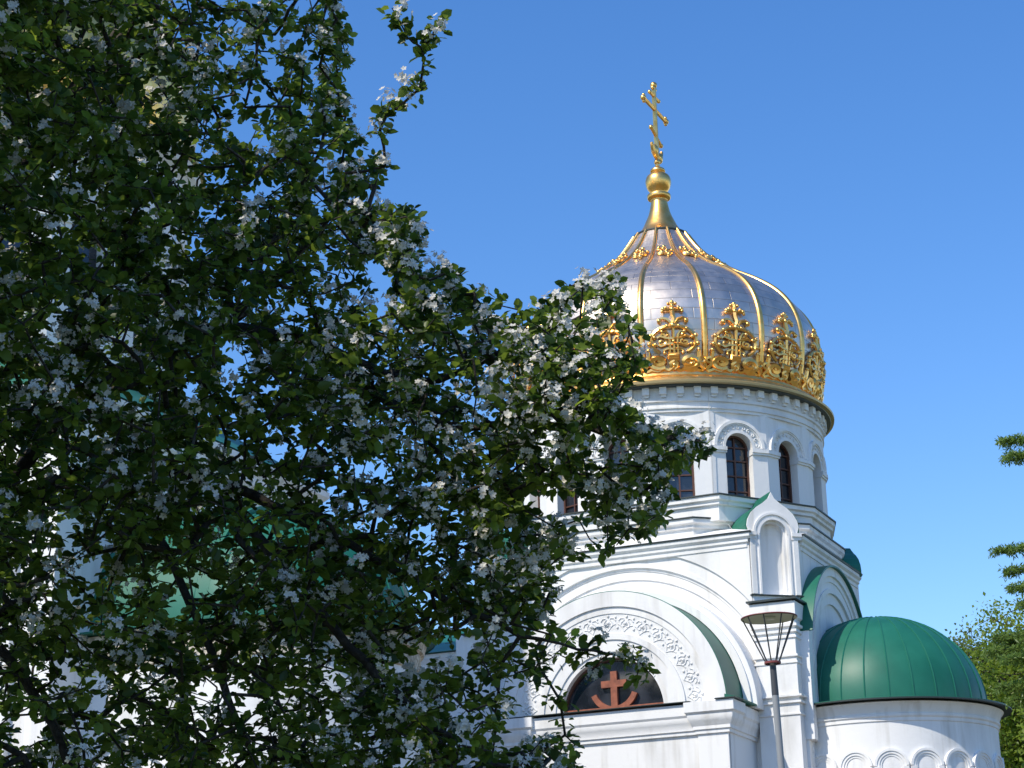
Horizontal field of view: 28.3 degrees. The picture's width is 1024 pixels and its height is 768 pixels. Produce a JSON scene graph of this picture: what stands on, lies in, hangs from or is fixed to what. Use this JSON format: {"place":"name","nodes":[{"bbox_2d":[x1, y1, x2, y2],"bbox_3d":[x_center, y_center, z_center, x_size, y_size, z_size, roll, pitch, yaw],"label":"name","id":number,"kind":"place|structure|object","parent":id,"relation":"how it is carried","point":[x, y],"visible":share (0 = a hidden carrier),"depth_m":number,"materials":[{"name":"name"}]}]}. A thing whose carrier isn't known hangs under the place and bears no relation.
{"place":"outdoors","nodes":[
{"label":"outdoors","id":0,"kind":"place"},
{"bbox_2d":[0,0,717,767],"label":"apple tree","id":1,"kind":"object","parent":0,"point":[130,472],"visible":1,"depth_m":9.69,"materials":[{"name":"green plant"}]},
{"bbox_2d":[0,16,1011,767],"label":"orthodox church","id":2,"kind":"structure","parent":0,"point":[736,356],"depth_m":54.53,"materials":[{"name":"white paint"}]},
{"bbox_2d":[564,455,577,512],"bbox_3d":[1.818,2.938,58.894,0.100,2.130,0.860,15,-24,-40],"label":"window","id":3,"kind":"structure","parent":2,"relation":"in","point":[570,504],"depth_m":58.89,"materials":[{"name":"brown glass"}]},
{"bbox_2d":[564,658,663,712],"bbox_3d":[2.714,7.987,53.685,2.940,1.470,0.140,-9,-20,23],"label":"lunette window","id":4,"kind":"structure","parent":2,"relation":"in","point":[606,692],"depth_m":53.71,"materials":[{"name":"brown glass"}]},
{"bbox_2d":[608,440,630,502],"bbox_3d":[3.144,2.611,57.983,0.860,2.130,0.100,-9,-20,23],"label":"window","id":5,"kind":"structure","parent":2,"relation":"in","point":[611,452],"depth_m":58.24,"materials":[{"name":"brown"}]},
{"bbox_2d":[668,441,694,497],"bbox_3d":[4.740,2.457,57.625,0.860,2.130,0.100,-2,-18,2],"label":"window","id":6,"kind":"structure","parent":2,"relation":"in","point":[684,483],"depth_m":57.52,"materials":[{"name":"brown"}]},
{"bbox_2d":[726,436,750,496],"bbox_3d":[6.363,2.501,57.876,0.860,2.130,0.100,5,-19,-19],"label":"window","id":7,"kind":"structure","parent":2,"relation":"in","point":[737,463],"depth_m":57.96,"materials":[{"name":"brown glass"}]},
{"bbox_2d":[778,444,792,502],"bbox_3d":[7.765,2.736,58.699,0.860,2.130,0.100,15,-24,-40],"label":"window","id":8,"kind":"structure","parent":2,"relation":"in","point":[784,461],"depth_m":58.87,"materials":[{"name":"brown glass"}]},
{"bbox_2d":[156,0,1023,656],"label":"sky","id":9,"kind":"structure","parent":0,"point":[860,160],"materials":[{"name":"blue"}]},
{"bbox_2d":[741,612,796,767],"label":"street lamp","id":10,"kind":"object","parent":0,"point":[763,618],"visible":1,"depth_m":16.10,"materials":[{"name":"grey metal"}]},
{"bbox_2d":[945,612,1023,767],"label":"broadleaf tree","id":11,"kind":"object","parent":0,"point":[960,643],"visible":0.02,"depth_m":76.79,"materials":[{"name":"green plant"}]},
{"bbox_2d":[959,589,1023,767],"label":"broadleaf tree","id":12,"kind":"object","parent":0,"point":[1010,744],"visible":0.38,"depth_m":72.00,"materials":[{"name":"green plant"}]},
{"bbox_2d":[980,432,1023,709],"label":"larch tree","id":13,"kind":"object","parent":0,"point":[1011,646],"visible":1,"depth_m":24.83,"materials":[{"name":"green plant"}]},
{"bbox_2d":[1008,708,1023,761],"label":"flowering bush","id":14,"kind":"object","parent":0,"point":[1020,734],"visible":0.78,"depth_m":38.24,"materials":[{"name":"green plant"}]}
]}

